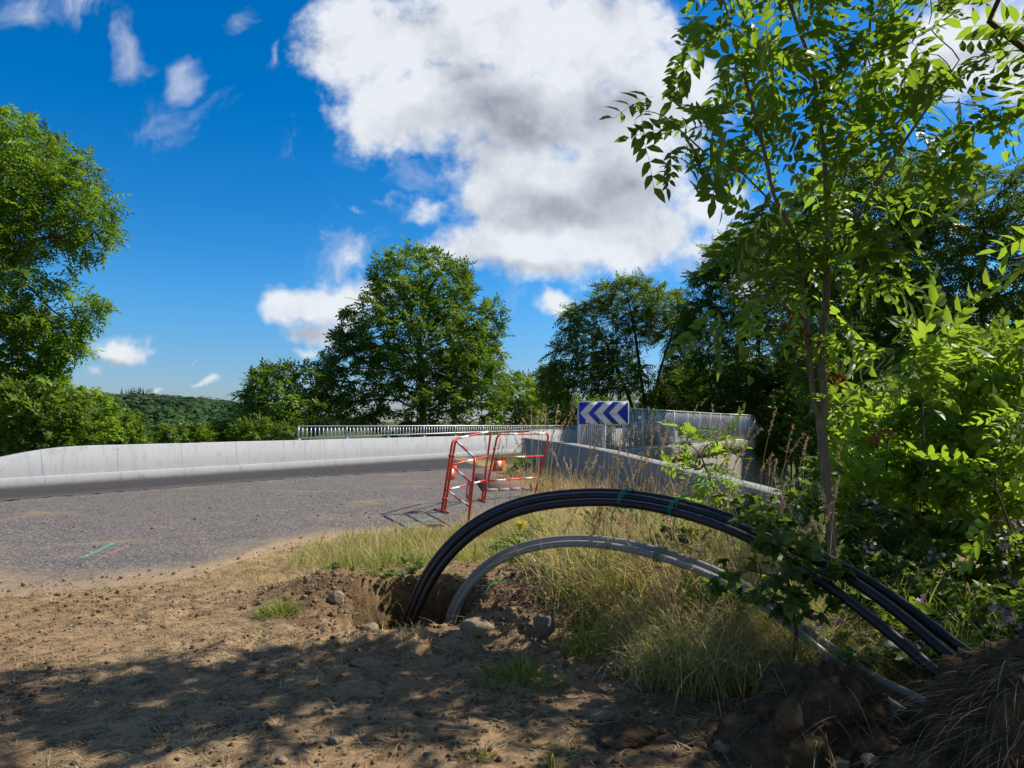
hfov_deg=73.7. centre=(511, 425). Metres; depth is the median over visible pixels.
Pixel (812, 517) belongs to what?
seed grass
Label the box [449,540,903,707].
grey conduit
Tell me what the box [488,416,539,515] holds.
seed grass
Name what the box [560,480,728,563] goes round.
seed grass
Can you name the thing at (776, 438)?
undergrowth bush
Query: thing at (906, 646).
black conduit
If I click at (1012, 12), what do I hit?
ash tree
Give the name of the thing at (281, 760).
stone
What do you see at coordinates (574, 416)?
bushy tree
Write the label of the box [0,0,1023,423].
sky
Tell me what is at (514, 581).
string
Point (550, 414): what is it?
bushy tree
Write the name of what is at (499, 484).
footway
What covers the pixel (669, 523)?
seed grass
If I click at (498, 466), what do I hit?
seed grass
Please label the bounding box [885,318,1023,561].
shrub
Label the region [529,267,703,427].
locust tree
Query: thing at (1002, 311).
undergrowth bush
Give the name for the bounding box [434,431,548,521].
folding barrier
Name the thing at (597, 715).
stone
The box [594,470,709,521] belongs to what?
seed grass
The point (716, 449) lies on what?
dog rose
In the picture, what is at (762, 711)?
stone
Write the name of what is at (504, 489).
kerb
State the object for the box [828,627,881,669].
weed
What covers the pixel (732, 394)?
locust tree
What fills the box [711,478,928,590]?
bramble bush
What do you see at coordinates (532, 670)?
grass tuft
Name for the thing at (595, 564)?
weed
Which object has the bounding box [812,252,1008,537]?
ash sapling
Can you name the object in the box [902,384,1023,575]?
ash sapling
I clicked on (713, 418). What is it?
seed grass
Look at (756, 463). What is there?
bridge
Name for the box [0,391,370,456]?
hill forest
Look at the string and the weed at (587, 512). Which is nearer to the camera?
the string
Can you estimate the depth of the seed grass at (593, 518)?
5.38 m
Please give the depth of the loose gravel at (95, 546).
9.49 m
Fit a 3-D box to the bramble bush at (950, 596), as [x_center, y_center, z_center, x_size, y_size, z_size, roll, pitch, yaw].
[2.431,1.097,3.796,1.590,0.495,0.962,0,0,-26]
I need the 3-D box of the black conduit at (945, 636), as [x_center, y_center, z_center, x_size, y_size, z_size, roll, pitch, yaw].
[0.784,1.200,3.955,4.014,1.623,0.315,0,0,38]
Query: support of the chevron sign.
on the ground at (376, 608)
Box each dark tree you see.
[652,352,815,483]
[742,288,1023,432]
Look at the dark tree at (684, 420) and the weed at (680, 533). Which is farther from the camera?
the dark tree at (684, 420)
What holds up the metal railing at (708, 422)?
on the bridge
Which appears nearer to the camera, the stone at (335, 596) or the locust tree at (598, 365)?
the stone at (335, 596)
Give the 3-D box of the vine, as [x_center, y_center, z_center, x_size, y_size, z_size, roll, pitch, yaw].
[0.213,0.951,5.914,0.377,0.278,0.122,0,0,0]
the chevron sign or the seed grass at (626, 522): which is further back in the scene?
the chevron sign
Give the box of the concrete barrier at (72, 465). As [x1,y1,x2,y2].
[0,427,714,487]
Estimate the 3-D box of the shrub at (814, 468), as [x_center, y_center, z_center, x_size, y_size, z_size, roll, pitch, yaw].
[4.237,1.000,8.233,2.081,1.801,1.828,0,0,0]
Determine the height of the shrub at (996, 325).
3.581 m
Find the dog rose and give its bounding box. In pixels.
[659,402,755,541]
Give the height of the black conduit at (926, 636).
1.597 m
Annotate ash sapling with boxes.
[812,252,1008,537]
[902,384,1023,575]
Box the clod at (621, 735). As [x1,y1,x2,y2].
[593,721,656,749]
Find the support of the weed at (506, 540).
on the ground at (376, 608)
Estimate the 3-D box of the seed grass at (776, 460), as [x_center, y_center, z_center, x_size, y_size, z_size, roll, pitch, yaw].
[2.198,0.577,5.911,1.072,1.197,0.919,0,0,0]
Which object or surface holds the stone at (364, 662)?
on the ground at (376, 608)
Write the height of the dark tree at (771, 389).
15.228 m
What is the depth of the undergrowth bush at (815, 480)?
14.51 m
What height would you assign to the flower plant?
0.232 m
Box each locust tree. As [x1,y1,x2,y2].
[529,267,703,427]
[664,206,847,436]
[755,146,987,409]
[867,136,1023,379]
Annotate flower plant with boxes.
[498,486,544,497]
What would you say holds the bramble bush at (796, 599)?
on the ground at (376, 608)
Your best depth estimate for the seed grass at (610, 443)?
7.62 m
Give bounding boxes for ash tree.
[0,104,134,373]
[599,0,1023,586]
[865,0,1023,297]
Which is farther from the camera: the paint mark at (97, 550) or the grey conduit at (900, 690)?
the paint mark at (97, 550)
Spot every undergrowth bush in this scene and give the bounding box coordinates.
[750,383,832,479]
[782,399,853,485]
[795,436,893,514]
[827,376,895,435]
[969,307,1023,530]
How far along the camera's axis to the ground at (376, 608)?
3.45 m
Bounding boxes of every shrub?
[0,305,81,453]
[0,372,101,455]
[54,385,126,445]
[82,408,152,444]
[125,419,181,443]
[156,417,219,442]
[203,415,250,441]
[224,413,283,441]
[268,419,310,440]
[774,435,936,539]
[811,376,985,539]
[827,317,1023,515]
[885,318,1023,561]
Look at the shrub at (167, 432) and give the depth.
27.74 m
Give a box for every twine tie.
[610,488,634,539]
[653,537,667,561]
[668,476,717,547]
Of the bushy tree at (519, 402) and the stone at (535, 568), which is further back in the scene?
the bushy tree at (519, 402)
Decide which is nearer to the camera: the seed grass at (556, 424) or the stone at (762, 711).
the stone at (762, 711)
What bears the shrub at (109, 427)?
on the ground at (376, 608)
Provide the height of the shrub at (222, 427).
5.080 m
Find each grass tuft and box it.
[241,622,275,634]
[249,594,310,619]
[394,620,443,642]
[463,739,499,762]
[470,647,566,693]
[519,724,585,767]
[540,608,628,662]
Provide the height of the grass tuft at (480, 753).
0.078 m
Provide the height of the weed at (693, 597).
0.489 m
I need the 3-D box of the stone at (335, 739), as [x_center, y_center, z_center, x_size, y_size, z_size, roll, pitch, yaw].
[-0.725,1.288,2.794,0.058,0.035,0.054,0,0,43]
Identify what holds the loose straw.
on the ground at (376, 608)
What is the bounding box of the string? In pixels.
[462,580,557,619]
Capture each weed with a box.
[319,557,425,577]
[488,517,558,562]
[505,451,535,477]
[563,554,635,576]
[579,506,661,532]
[647,525,712,568]
[670,563,757,632]
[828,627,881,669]
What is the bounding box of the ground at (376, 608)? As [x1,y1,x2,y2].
[0,414,1021,767]
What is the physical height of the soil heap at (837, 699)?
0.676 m
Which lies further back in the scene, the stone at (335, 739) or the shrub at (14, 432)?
the shrub at (14, 432)
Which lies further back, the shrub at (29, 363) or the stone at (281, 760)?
the shrub at (29, 363)
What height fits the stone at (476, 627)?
0.121 m
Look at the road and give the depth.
16.52 m
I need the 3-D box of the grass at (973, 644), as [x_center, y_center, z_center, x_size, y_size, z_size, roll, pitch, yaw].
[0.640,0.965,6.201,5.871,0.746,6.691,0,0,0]
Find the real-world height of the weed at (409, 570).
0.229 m
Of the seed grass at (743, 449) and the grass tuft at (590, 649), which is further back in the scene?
the seed grass at (743, 449)
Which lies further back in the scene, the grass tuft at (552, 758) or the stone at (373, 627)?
the stone at (373, 627)
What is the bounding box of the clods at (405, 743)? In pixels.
[124,667,749,767]
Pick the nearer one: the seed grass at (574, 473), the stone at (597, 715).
the stone at (597, 715)
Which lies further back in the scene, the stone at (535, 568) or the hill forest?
the hill forest
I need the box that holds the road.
[0,458,481,500]
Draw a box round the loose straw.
[0,563,925,767]
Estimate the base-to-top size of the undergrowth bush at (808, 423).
6.892 m
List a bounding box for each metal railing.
[295,425,583,439]
[577,405,773,451]
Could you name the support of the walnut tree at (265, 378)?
on the ground at (376, 608)
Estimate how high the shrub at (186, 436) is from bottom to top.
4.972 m
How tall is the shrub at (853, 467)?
1.874 m
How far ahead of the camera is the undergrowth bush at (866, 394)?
19.16 m
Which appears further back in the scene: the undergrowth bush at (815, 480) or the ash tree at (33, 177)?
the ash tree at (33, 177)
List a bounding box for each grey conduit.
[445,535,925,706]
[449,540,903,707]
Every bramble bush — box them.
[706,504,858,665]
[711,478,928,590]
[839,571,1023,691]
[841,499,1023,611]
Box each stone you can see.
[275,755,287,764]
[327,591,344,604]
[328,735,343,744]
[349,657,381,667]
[359,622,378,632]
[459,617,493,637]
[527,561,553,575]
[533,613,555,637]
[589,708,613,722]
[713,740,729,752]
[754,702,771,720]
[775,697,803,741]
[831,756,849,767]
[860,753,879,766]
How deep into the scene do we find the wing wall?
12.70 m
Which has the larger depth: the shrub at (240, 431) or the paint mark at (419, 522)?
the shrub at (240, 431)
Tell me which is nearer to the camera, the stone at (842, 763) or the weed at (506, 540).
the stone at (842, 763)
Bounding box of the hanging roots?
[350,580,485,628]
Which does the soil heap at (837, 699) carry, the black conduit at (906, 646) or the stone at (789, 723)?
the stone at (789, 723)
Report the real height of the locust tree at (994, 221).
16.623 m
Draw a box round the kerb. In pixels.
[488,487,541,491]
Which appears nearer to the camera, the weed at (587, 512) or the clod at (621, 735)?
the clod at (621, 735)
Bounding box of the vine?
[515,520,557,533]
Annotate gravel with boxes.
[0,487,519,583]
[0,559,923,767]
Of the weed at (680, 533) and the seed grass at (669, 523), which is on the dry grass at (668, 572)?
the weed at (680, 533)
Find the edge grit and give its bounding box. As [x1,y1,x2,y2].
[0,522,466,604]
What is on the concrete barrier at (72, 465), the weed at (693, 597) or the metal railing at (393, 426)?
the metal railing at (393, 426)
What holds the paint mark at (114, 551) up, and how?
on the parking area
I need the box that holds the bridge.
[621,439,774,487]
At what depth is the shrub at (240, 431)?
26.43 m
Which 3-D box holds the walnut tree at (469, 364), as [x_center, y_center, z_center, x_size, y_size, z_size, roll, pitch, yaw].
[-5.153,-2.809,35.741,11.064,14.838,8.411,0,0,0]
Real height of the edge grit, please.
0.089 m
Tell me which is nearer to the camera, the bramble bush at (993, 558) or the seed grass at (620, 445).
the bramble bush at (993, 558)
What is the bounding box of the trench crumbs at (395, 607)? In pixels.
[350,578,486,627]
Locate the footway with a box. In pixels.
[475,472,539,490]
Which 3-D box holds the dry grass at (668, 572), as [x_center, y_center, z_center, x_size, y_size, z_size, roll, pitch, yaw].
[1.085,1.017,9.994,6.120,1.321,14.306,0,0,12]
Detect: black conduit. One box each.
[401,488,973,651]
[406,492,954,656]
[410,498,938,678]
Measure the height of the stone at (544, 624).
0.133 m
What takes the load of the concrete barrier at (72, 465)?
on the ground at (376, 608)
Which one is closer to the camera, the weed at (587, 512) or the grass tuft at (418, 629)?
the grass tuft at (418, 629)
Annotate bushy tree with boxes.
[486,368,548,434]
[523,362,567,430]
[548,391,631,429]
[607,392,668,428]
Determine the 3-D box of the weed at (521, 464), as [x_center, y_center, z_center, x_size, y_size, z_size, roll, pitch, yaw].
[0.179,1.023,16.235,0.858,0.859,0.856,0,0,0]
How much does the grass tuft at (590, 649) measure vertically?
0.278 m
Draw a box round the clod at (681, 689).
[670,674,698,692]
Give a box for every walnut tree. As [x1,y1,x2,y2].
[228,355,337,440]
[304,233,518,437]
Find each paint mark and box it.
[80,542,117,557]
[101,545,128,556]
[399,518,432,529]
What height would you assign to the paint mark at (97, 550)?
0.001 m
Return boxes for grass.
[126,454,962,717]
[281,488,1023,707]
[484,425,522,506]
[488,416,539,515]
[507,399,576,521]
[529,478,622,561]
[544,419,624,519]
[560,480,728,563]
[570,452,642,510]
[584,506,650,605]
[585,411,720,523]
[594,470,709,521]
[624,403,741,526]
[630,501,768,583]
[691,407,776,542]
[715,423,844,537]
[754,474,842,627]
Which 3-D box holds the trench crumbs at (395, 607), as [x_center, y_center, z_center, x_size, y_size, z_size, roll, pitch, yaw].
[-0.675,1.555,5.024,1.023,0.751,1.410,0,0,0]
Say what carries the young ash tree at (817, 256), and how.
on the ground at (376, 608)
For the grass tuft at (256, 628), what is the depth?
4.26 m
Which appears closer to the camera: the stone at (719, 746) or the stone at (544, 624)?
the stone at (719, 746)
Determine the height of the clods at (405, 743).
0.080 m
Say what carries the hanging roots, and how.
on the ground at (376, 608)
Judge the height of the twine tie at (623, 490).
0.303 m
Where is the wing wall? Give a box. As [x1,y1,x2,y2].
[522,438,825,537]
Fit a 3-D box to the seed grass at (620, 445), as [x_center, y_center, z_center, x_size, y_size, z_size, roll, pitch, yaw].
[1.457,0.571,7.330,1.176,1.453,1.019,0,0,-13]
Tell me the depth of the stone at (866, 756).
2.50 m
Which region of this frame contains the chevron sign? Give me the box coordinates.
[578,401,628,448]
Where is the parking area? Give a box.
[0,467,555,596]
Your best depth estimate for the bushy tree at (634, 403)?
54.15 m
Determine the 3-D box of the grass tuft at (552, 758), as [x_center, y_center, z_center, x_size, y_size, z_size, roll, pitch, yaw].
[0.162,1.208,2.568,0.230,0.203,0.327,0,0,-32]
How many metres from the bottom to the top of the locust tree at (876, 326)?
15.960 m
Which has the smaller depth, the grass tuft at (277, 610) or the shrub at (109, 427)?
the grass tuft at (277, 610)
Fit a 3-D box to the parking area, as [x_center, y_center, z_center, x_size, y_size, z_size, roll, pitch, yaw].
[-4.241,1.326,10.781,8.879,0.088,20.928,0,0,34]
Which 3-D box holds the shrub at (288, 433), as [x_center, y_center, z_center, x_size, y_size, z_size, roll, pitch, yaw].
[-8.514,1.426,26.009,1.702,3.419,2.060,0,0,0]
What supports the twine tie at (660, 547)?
attached to the grey conduit at (900, 690)
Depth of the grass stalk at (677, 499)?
3.88 m
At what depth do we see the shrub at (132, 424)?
23.81 m
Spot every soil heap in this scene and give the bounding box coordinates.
[700,656,925,767]
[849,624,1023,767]

